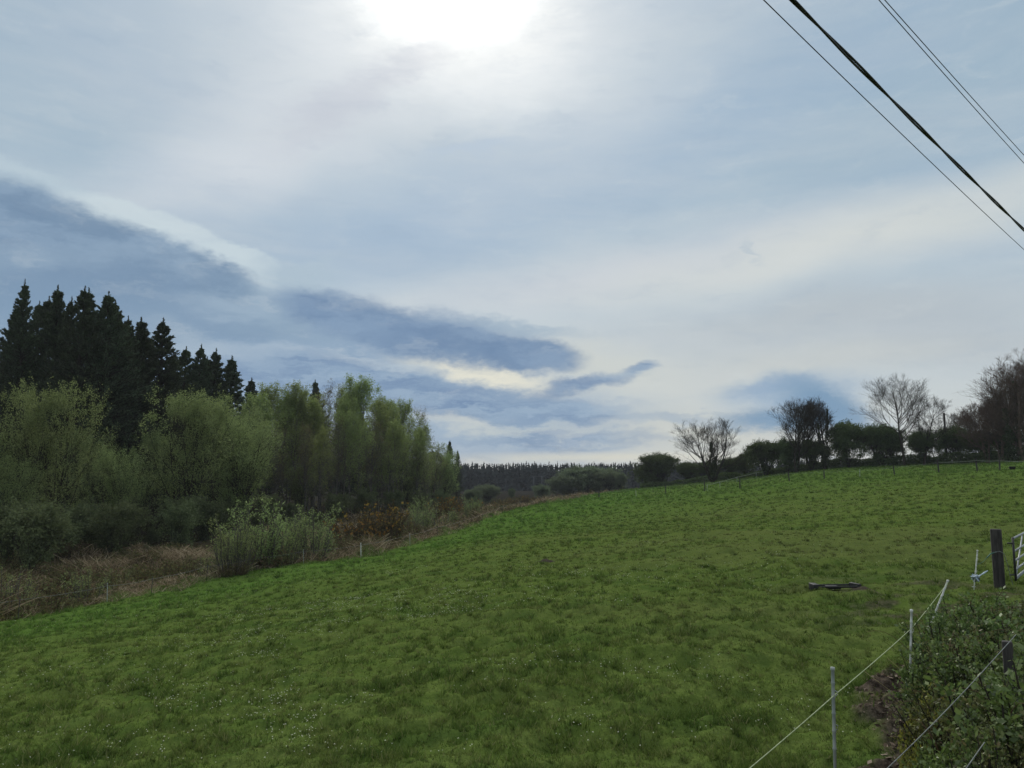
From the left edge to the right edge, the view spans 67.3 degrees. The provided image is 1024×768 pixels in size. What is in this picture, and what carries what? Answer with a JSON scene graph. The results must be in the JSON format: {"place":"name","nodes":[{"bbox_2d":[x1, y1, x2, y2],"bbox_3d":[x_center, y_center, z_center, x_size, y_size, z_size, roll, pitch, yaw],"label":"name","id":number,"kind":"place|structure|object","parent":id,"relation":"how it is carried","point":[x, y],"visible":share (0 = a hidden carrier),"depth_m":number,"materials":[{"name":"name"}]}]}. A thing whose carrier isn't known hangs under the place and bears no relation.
{"place":"outdoors","nodes":[
{"label":"outdoors","id":0,"kind":"place"},
{"bbox_2d":[0,460,1023,767],"bbox_3d":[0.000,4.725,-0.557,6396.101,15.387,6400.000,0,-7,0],"label":"ground","id":1,"kind":"structure","parent":0,"point":[678,726],"depth_m":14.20,"materials":[{"name":"green plant"}]},
{"bbox_2d":[0,563,46,610],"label":"sallow bush","id":2,"kind":"object","parent":1,"relation":"on","point":[11,593],"visible":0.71,"depth_m":35.50,"materials":[{"name":"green plant"}]},
{"bbox_2d":[0,279,50,507],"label":"conifer","id":3,"kind":"object","parent":1,"relation":"on","point":[19,315],"visible":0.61,"depth_m":84.34,"materials":[{"name":"green plant"}]},
{"bbox_2d":[0,451,53,556],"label":"willow tree","id":4,"kind":"object","parent":1,"relation":"on","point":[6,496],"visible":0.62,"depth_m":56.99,"materials":[{"name":"green plant"}]},
{"bbox_2d":[0,494,53,559],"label":"willow bush","id":5,"kind":"object","parent":1,"relation":"on","point":[7,544],"visible":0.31,"depth_m":52.05,"materials":[{"name":"green plant"}]},
{"bbox_2d":[0,296,59,501],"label":"conifer","id":6,"kind":"object","parent":1,"relation":"on","point":[44,308],"visible":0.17,"depth_m":90.49,"materials":[{"name":"green plant"}]},
{"bbox_2d":[6,285,70,491],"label":"conifer","id":7,"kind":"object","parent":1,"relation":"on","point":[52,320],"visible":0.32,"depth_m":86.14,"materials":[{"name":"green plant"}]},
{"bbox_2d":[1,591,75,617],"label":"bramble bush","id":8,"kind":"object","parent":1,"relation":"on","point":[29,604],"visible":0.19,"depth_m":31.85,"materials":[{"name":"brown plant"}]},
{"bbox_2d":[0,496,78,571],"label":"willow bush","id":9,"kind":"object","parent":1,"relation":"on","point":[37,533],"visible":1,"depth_m":47.65,"materials":[{"name":"green plant"}]},
{"bbox_2d":[2,511,92,560],"bbox_3d":[-32.808,10.879,55.014,6.704,4.482,4.730,-3,-7,24],"label":"willow bush","id":10,"kind":"object","parent":1,"relation":"on","point":[65,538],"visible":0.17,"depth_m":54.52,"materials":[{"name":"green plant"}]},
{"bbox_2d":[0,371,117,554],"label":"willow tree","id":11,"kind":"object","parent":1,"relation":"on","point":[30,434],"visible":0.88,"depth_m":60.75,"materials":[{"name":"green plant"}]},
{"bbox_2d":[11,298,107,513],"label":"conifer","id":12,"kind":"object","parent":1,"relation":"on","point":[67,319],"visible":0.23,"depth_m":84.51,"materials":[{"name":"green plant"}]},
{"bbox_2d":[1,286,136,509],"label":"conifer","id":13,"kind":"object","parent":1,"relation":"on","point":[81,302],"visible":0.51,"depth_m":82.39,"materials":[{"name":"green plant"}]},
{"bbox_2d":[58,493,100,554],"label":"willow bush","id":14,"kind":"object","parent":1,"relation":"on","point":[79,510],"visible":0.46,"depth_m":58.85,"materials":[{"name":"green plant"}]},
{"bbox_2d":[47,422,122,517],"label":"willow tree","id":15,"kind":"object","parent":1,"relation":"on","point":[91,488],"visible":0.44,"depth_m":72.44,"materials":[{"name":"green plant"}]},
{"bbox_2d":[61,566,114,603],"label":"sallow bush","id":16,"kind":"object","parent":1,"relation":"on","point":[80,583],"visible":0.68,"depth_m":36.51,"materials":[{"name":"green plant"}]},
{"bbox_2d":[16,291,176,514],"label":"conifer","id":17,"kind":"object","parent":1,"relation":"on","point":[108,307],"visible":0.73,"depth_m":84.09,"materials":[{"name":"green plant"}]},
{"bbox_2d":[70,566,126,596],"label":"bramble bush","id":18,"kind":"object","parent":1,"relation":"on","point":[110,570],"visible":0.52,"depth_m":39.10,"materials":[{"name":"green plant"}]},
{"bbox_2d":[66,514,141,553],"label":"willow bush","id":19,"kind":"object","parent":1,"relation":"on","point":[90,540],"visible":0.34,"depth_m":58.11,"materials":[{"name":"green plant"}]},
{"bbox_2d":[46,300,169,515],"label":"conifer","id":20,"kind":"object","parent":1,"relation":"on","point":[119,387],"visible":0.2,"depth_m":85.39,"materials":[{"name":"green plant"}]},
{"bbox_2d":[75,440,154,523],"bbox_3d":[-33.325,9.333,64.841,6.272,9.158,5.728,-4,-8,31],"label":"willow tree","id":21,"kind":"object","parent":1,"relation":"on","point":[116,496],"visible":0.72,"depth_m":64.83,"materials":[{"name":"green plant"}]},
{"bbox_2d":[83,493,152,554],"bbox_3d":[-29.185,10.394,56.213,5.256,4.838,3.709,-1,-7,13],"label":"willow bush","id":22,"kind":"object","parent":1,"relation":"on","point":[111,521],"visible":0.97,"depth_m":56.00,"materials":[{"name":"green plant"}]},
{"bbox_2d":[127,317,178,511],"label":"conifer","id":23,"kind":"object","parent":1,"relation":"on","point":[142,333],"visible":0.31,"depth_m":92.25,"materials":[{"name":"green plant"}]},
{"bbox_2d":[127,424,183,530],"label":"willow tree","id":24,"kind":"object","parent":1,"relation":"on","point":[153,472],"visible":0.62,"depth_m":83.02,"materials":[{"name":"green plant"}]},
{"bbox_2d":[110,317,215,526],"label":"conifer","id":25,"kind":"object","parent":1,"relation":"on","point":[159,351],"visible":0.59,"depth_m":90.34,"materials":[{"name":"green plant"}]},
{"bbox_2d":[140,346,216,509],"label":"conifer","id":26,"kind":"object","parent":1,"relation":"on","point":[185,358],"visible":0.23,"depth_m":96.59,"materials":[{"name":"green plant"}]},
{"bbox_2d":[150,495,206,550],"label":"willow bush","id":27,"kind":"object","parent":1,"relation":"on","point":[177,518],"visible":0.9,"depth_m":62.06,"materials":[{"name":"green plant"}]},
{"bbox_2d":[148,488,224,542],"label":"willow bush","id":28,"kind":"object","parent":1,"relation":"on","point":[201,512],"visible":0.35,"depth_m":69.17,"materials":[{"name":"green plant"}]},
{"bbox_2d":[130,380,252,504],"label":"willow tree","id":29,"kind":"object","parent":1,"relation":"on","point":[194,417],"visible":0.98,"depth_m":72.95,"materials":[{"name":"green plant"}]},
{"bbox_2d":[167,344,222,499],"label":"conifer","id":30,"kind":"object","parent":1,"relation":"on","point":[202,366],"visible":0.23,"depth_m":98.39,"materials":[{"name":"green plant"}]},
{"bbox_2d":[183,348,241,502],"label":"conifer","id":31,"kind":"object","parent":1,"relation":"on","point":[215,364],"visible":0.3,"depth_m":100.80,"materials":[{"name":"green plant"}]},
{"bbox_2d":[193,497,232,541],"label":"willow bush","id":32,"kind":"object","parent":1,"relation":"on","point":[204,535],"visible":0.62,"depth_m":70.68,"materials":[{"name":"green plant"}]},
{"bbox_2d":[172,393,283,530],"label":"willow tree","id":33,"kind":"object","parent":1,"relation":"on","point":[243,412],"visible":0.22,"depth_m":90.08,"materials":[{"name":"green plant"}]},
{"bbox_2d":[198,355,270,501],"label":"conifer","id":34,"kind":"object","parent":1,"relation":"on","point":[233,379],"visible":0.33,"depth_m":102.47,"materials":[{"name":"green plant"}]},
{"bbox_2d":[206,511,265,573],"bbox_3d":[-15.213,8.725,42.112,3.148,3.419,3.976,0,-7,0],"label":"sallow bush","id":35,"kind":"object","parent":1,"relation":"on","point":[237,553],"visible":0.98,"depth_m":41.63,"materials":[{"name":"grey plant"}]},
{"bbox_2d":[190,405,292,521],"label":"willow tree","id":36,"kind":"object","parent":1,"relation":"on","point":[235,482],"visible":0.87,"depth_m":77.91,"materials":[{"name":"green plant"}]},
{"bbox_2d":[210,497,296,567],"bbox_3d":[-15.162,9.123,45.351,4.905,4.915,5.830,0,-7,0],"label":"sallow bush","id":37,"kind":"object","parent":1,"relation":"on","point":[267,543],"visible":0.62,"depth_m":44.42,"materials":[{"name":"green plant"}]},
{"bbox_2d":[248,380,292,510],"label":"birch tree","id":38,"kind":"object","parent":1,"relation":"on","point":[276,393],"visible":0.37,"depth_m":110.71,"materials":[{"name":"green plant"}]},
{"bbox_2d":[255,513,307,565],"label":"sallow bush","id":39,"kind":"object","parent":1,"relation":"on","point":[296,542],"visible":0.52,"depth_m":45.97,"materials":[{"name":"green plant"}]},
{"bbox_2d":[271,389,304,516],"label":"birch tree","id":40,"kind":"object","parent":1,"relation":"on","point":[282,408],"visible":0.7,"depth_m":108.48,"materials":[{"name":"green plant"}]},
{"bbox_2d":[281,380,314,509],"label":"birch tree","id":41,"kind":"object","parent":1,"relation":"on","point":[298,399],"visible":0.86,"depth_m":108.92,"materials":[{"name":"green plant"}]},
{"bbox_2d":[0,489,606,619],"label":"dry grass","id":42,"kind":"structure","parent":1,"relation":"on","point":[167,580],"depth_m":49.59,"materials":[{"name":"brown plant"}]},
{"bbox_2d":[275,380,332,511],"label":"birch tree","id":43,"kind":"object","parent":1,"relation":"on","point":[302,389],"visible":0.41,"depth_m":111.05,"materials":[{"name":"green plant"}]},
{"bbox_2d":[294,420,317,515],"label":"birch tree","id":44,"kind":"object","parent":1,"relation":"on","point":[301,462],"visible":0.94,"depth_m":99.07,"materials":[{"name":"green plant"}]},
{"bbox_2d":[281,502,344,560],"bbox_3d":[-12.918,9.702,49.405,4.206,4.567,5.311,1,-7,-10],"label":"sallow bush","id":45,"kind":"object","parent":1,"relation":"on","point":[318,533],"visible":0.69,"depth_m":48.77,"materials":[{"name":"green plant"}]},
{"bbox_2d":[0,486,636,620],"bbox_3d":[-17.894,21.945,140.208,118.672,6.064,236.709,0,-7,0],"label":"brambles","id":46,"kind":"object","parent":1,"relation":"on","point":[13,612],"visible":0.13,"depth_m":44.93,"materials":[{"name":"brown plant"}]},
{"bbox_2d":[304,425,338,512],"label":"birch tree","id":47,"kind":"object","parent":1,"relation":"on","point":[319,451],"visible":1,"depth_m":97.01,"materials":[{"name":"green plant"}]},
{"bbox_2d":[324,415,349,493],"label":"birch tree","id":48,"kind":"object","parent":1,"relation":"on","point":[338,464],"visible":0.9,"depth_m":101.56,"materials":[{"name":"green plant"}]},
{"bbox_2d":[321,487,355,523],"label":"willow bush","id":49,"kind":"object","parent":1,"relation":"on","point":[335,499],"visible":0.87,"depth_m":96.39,"materials":[{"name":"green plant"}]},
{"bbox_2d":[329,397,366,513],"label":"birch tree","id":50,"kind":"object","parent":1,"relation":"on","point":[353,407],"visible":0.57,"depth_m":108.24,"materials":[{"name":"green plant"}]},
{"bbox_2d":[329,407,375,515],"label":"birch tree","id":51,"kind":"object","parent":1,"relation":"on","point":[359,439],"visible":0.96,"depth_m":103.23,"materials":[{"name":"green plant"}]},
{"bbox_2d":[336,373,370,512],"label":"birch tree","id":52,"kind":"object","parent":1,"relation":"on","point":[352,393],"visible":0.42,"depth_m":113.43,"materials":[{"name":"green plant"}]},
{"bbox_2d":[323,507,395,544],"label":"gorse bush","id":53,"kind":"object","parent":1,"relation":"on","point":[350,532],"visible":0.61,"depth_m":58.36,"materials":[{"name":"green plant"}]},
{"bbox_2d":[333,427,389,512],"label":"willow tree","id":54,"kind":"object","parent":1,"relation":"on","point":[378,470],"visible":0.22,"depth_m":116.40,"materials":[{"name":"green plant"}]},
{"bbox_2d":[348,374,381,511],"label":"birch tree","id":55,"kind":"object","parent":1,"relation":"on","point":[363,393],"visible":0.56,"depth_m":115.01,"materials":[{"name":"green plant"}]},
{"bbox_2d":[353,415,390,511],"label":"birch tree","id":56,"kind":"object","parent":1,"relation":"on","point":[371,461],"visible":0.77,"depth_m":107.06,"materials":[{"name":"green plant"}]},
{"bbox_2d":[336,499,410,539],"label":"gorse bush","id":57,"kind":"object","parent":1,"relation":"on","point":[390,522],"visible":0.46,"depth_m":60.45,"materials":[{"name":"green plant"}]},
{"bbox_2d":[364,393,400,514],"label":"birch tree","id":58,"kind":"object","parent":1,"relation":"on","point":[382,418],"visible":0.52,"depth_m":119.23,"materials":[{"name":"green plant"}]},
{"bbox_2d":[380,419,409,511],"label":"birch tree","id":59,"kind":"object","parent":1,"relation":"on","point":[398,433],"visible":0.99,"depth_m":111.86,"materials":[{"name":"green plant"}]},
{"bbox_2d":[379,420,420,511],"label":"birch tree","id":60,"kind":"object","parent":1,"relation":"on","point":[406,455],"visible":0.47,"depth_m":117.30,"materials":[{"name":"green plant"}]},
{"bbox_2d":[380,439,443,509],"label":"willow tree","id":61,"kind":"object","parent":1,"relation":"on","point":[408,488],"visible":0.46,"depth_m":126.93,"materials":[{"name":"green plant"}]},
{"bbox_2d":[408,495,436,529],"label":"sallow bush","id":62,"kind":"object","parent":1,"relation":"on","point":[425,520],"visible":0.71,"depth_m":69.01,"materials":[{"name":"green plant"}]},
{"bbox_2d":[0,525,860,767],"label":"daisies","id":63,"kind":"object","parent":1,"relation":"on","point":[373,652],"visible":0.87,"depth_m":10.98,"materials":[{"name":"white plant"}]},
{"bbox_2d":[421,442,450,505],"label":"birch tree","id":64,"kind":"object","parent":1,"relation":"on","point":[436,453],"visible":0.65,"depth_m":145.44,"materials":[{"name":"green plant"}]},
{"bbox_2d":[425,446,460,501],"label":"willow tree","id":65,"kind":"object","parent":1,"relation":"on","point":[449,472],"visible":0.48,"depth_m":148.97,"materials":[{"name":"green plant"}]},
{"bbox_2d":[544,474,588,496],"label":"sallow tree","id":66,"kind":"object","parent":1,"relation":"on","point":[563,484],"visible":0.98,"depth_m":223.63,"materials":[{"name":"green plant"}]},
{"bbox_2d":[552,463,624,492],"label":"sallow tree","id":67,"kind":"object","parent":1,"relation":"on","point":[579,472],"visible":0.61,"depth_m":227.59,"materials":[{"name":"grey plant"}]},
{"bbox_2d":[589,469,627,490],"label":"sallow tree","id":68,"kind":"object","parent":1,"relation":"on","point":[604,480],"visible":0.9,"depth_m":222.18,"materials":[{"name":"green plant"}]},
{"bbox_2d":[271,457,1017,490],"bbox_3d":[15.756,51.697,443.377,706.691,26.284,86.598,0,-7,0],"label":"forest","id":69,"kind":"object","parent":1,"relation":"on","point":[517,478],"visible":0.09,"depth_m":411.89,"materials":[{"name":"green plant"}]},
{"bbox_2d":[627,452,679,482],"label":"thorn tree","id":70,"kind":"object","parent":1,"relation":"on","point":[656,464],"visible":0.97,"depth_m":173.57,"materials":[{"name":"green plant"}]},
{"bbox_2d":[670,418,746,481],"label":"ash tree","id":71,"kind":"object","parent":1,"relation":"on","point":[712,457],"visible":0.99,"depth_m":149.09,"materials":[{"name":"brown plant"}]},
{"bbox_2d":[741,437,780,475],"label":"thorn tree","id":72,"kind":"object","parent":1,"relation":"on","point":[758,452],"visible":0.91,"depth_m":138.18,"materials":[{"name":"green plant"}]},
{"bbox_2d":[768,437,801,471],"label":"thorn tree","id":73,"kind":"object","parent":1,"relation":"on","point":[785,450],"visible":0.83,"depth_m":136.22,"materials":[{"name":"green plant"}]},
{"bbox_2d":[767,397,834,472],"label":"ash tree","id":74,"kind":"object","parent":1,"relation":"on","point":[799,412],"visible":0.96,"depth_m":133.77,"materials":[{"name":"brown plant"}]},
{"bbox_2d":[796,436,835,470],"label":"thorn tree","id":75,"kind":"object","parent":1,"relation":"on","point":[813,456],"visible":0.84,"depth_m":134.38,"materials":[{"name":"green plant"}]},
{"bbox_2d":[796,400,836,468],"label":"ash tree","id":76,"kind":"object","parent":1,"relation":"on","point":[826,421],"visible":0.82,"depth_m":134.16,"materials":[{"name":"brown plant"}]},
{"bbox_2d":[639,450,1016,488],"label":"fence","id":77,"kind":"object","parent":1,"relation":"on","point":[969,457],"visible":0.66,"depth_m":133.83,"materials":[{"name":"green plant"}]},
{"bbox_2d":[823,418,872,466],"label":"thorn tree","id":78,"kind":"object","parent":1,"relation":"on","point":[843,435],"visible":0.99,"depth_m":132.23,"materials":[{"name":"green plant"}]},
{"bbox_2d":[750,550,996,767],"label":"electric fence","id":79,"kind":"object","parent":1,"relation":"on","point":[975,578],"visible":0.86,"depth_m":6.74,"materials":[{"name":"grey plastic"}]},
{"bbox_2d":[844,663,908,767],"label":"leaf litter","id":80,"kind":"object","parent":1,"relation":"on","point":[878,725],"visible":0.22,"depth_m":8.56,"materials":[{"name":"brown plant"}]},
{"bbox_2d":[848,421,908,466],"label":"thorn tree","id":81,"kind":"object","parent":1,"relation":"on","point":[883,437],"visible":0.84,"depth_m":131.55,"materials":[{"name":"green plant"}]},
{"bbox_2d":[848,373,937,465],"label":"ash tree","id":82,"kind":"object","parent":1,"relation":"on","point":[910,396],"visible":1,"depth_m":128.43,"materials":[{"name":"brown plant"}]},
{"bbox_2d":[904,428,945,461],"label":"thorn tree","id":83,"kind":"object","parent":1,"relation":"on","point":[916,444],"visible":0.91,"depth_m":130.09,"materials":[{"name":"green plant"}]},
{"bbox_2d":[893,683,957,764],"bbox_3d":[3.584,3.007,6.410,0.752,0.905,0.761,-2,-7,16],"label":"hedge bush","id":84,"kind":"object","parent":1,"relation":"on","point":[906,741],"visible":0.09,"depth_m":6.45,"materials":[{"name":"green plant"}]},
{"bbox_2d":[909,396,954,464],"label":"ash tree","id":85,"kind":"object","parent":1,"relation":"on","point":[930,426],"visible":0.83,"depth_m":129.82,"materials":[{"name":"brown plant"}]},
{"bbox_2d":[888,634,994,720],"bbox_3d":[4.431,3.126,7.865,0.880,1.189,1.046,5,-9,-38],"label":"hedge bush","id":86,"kind":"object","parent":1,"relation":"on","point":[917,670],"visible":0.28,"depth_m":7.87,"materials":[{"name":"green plant"}]},
{"bbox_2d":[882,677,1021,764],"bbox_3d":[3.624,2.898,6.176,1.216,1.041,1.019,-1,-7,7],"label":"hedge bush","id":87,"kind":"object","parent":1,"relation":"on","point":[923,721],"visible":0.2,"depth_m":6.24,"materials":[{"name":"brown plant"}]},
{"bbox_2d":[932,424,972,461],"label":"thorn tree","id":88,"kind":"object","parent":1,"relation":"on","point":[951,444],"visible":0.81,"depth_m":129.13,"materials":[{"name":"green plant"}]},
{"bbox_2d":[894,597,1023,668],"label":"hedge bush","id":89,"kind":"object","parent":1,"relation":"on","point":[934,631],"visible":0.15,"depth_m":9.39,"materials":[{"name":"green plant"}]},
{"bbox_2d":[914,708,1014,767],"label":"hedge bush","id":90,"kind":"object","parent":1,"relation":"on","point":[937,760],"visible":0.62,"depth_m":4.96,"materials":[{"name":"green plant"}]},
{"bbox_2d":[917,619,1023,699],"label":"hedge bush","id":91,"kind":"object","parent":1,"relation":"on","point":[974,630],"visible":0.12,"depth_m":8.14,"materials":[{"name":"green plant"}]},
{"bbox_2d":[922,586,1023,652],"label":"hedge bush","id":92,"kind":"object","parent":1,"relation":"on","point":[996,600],"visible":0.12,"depth_m":10.26,"materials":[{"name":"green plant"}]},
{"bbox_2d":[923,642,1023,767],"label":"hedge bush","id":93,"kind":"object","parent":1,"relation":"on","point":[1001,717],"visible":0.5,"depth_m":5.27,"materials":[{"name":"green plant"}]},
{"bbox_2d":[923,673,1023,760],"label":"hedge bush","id":94,"kind":"object","parent":1,"relation":"on","point":[975,703],"visible":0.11,"depth_m":5.55,"materials":[{"name":"green plant"}]},
{"bbox_2d":[951,396,996,462],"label":"ash tree","id":95,"kind":"object","parent":1,"relation":"on","point":[984,446],"visible":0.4,"depth_m":118.33,"materials":[{"name":"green plant"}]},
{"bbox_2d":[927,619,1023,702],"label":"hedge bush","id":96,"kind":"object","parent":1,"relation":"on","point":[987,657],"visible":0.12,"depth_m":7.57,"materials":[{"name":"green plant"}]},
{"bbox_2d":[942,592,1023,647],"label":"hedge bush","id":97,"kind":"object","parent":1,"relation":"on","point":[996,613],"visible":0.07,"depth_m":9.84,"materials":[{"name":"green plant"}]},
{"bbox_2d":[943,700,1023,767],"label":"hedge bush","id":98,"kind":"object","parent":1,"relation":"on","point":[993,762],"visible":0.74,"depth_m":4.85,"materials":[{"name":"green leaf"},{"name":"dark bark"}]},
{"bbox_2d":[954,390,1023,462],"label":"ash tree","id":99,"kind":"object","parent":1,"relation":"on","point":[1001,451],"visible":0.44,"depth_m":113.69,"materials":[{"name":"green plant"}]},
{"bbox_2d":[960,348,1023,460],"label":"ash tree","id":100,"kind":"object","parent":1,"relation":"on","point":[1014,410],"visible":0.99,"depth_m":109.90,"materials":[{"name":"brown plant"}]},
{"bbox_2d":[990,529,1012,588],"bbox_3d":[10.793,4.009,17.021,0.370,1.574,0.302,0,-7,0],"label":"gate post","id":101,"kind":"object","parent":1,"relation":"on","point":[997,559],"visible":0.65,"depth_m":16.99,"materials":[{"name":"wood"}]},
{"bbox_2d":[983,613,1023,660],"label":"hedge bush","id":102,"kind":"object","parent":1,"relation":"on","point":[1000,628],"visible":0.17,"depth_m":8.65,"materials":[{"name":"green plant"}]},
{"bbox_2d":[0,0,1023,469],"label":"sky","id":103,"kind":"structure","parent":0,"point":[560,231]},
{"bbox_2d":[789,0,1023,231],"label":"overhead cable","id":104,"kind":"object","parent":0,"point":[854,62],"visible":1,"depth_m":8.28,"materials":[{"name":"black rubber"}]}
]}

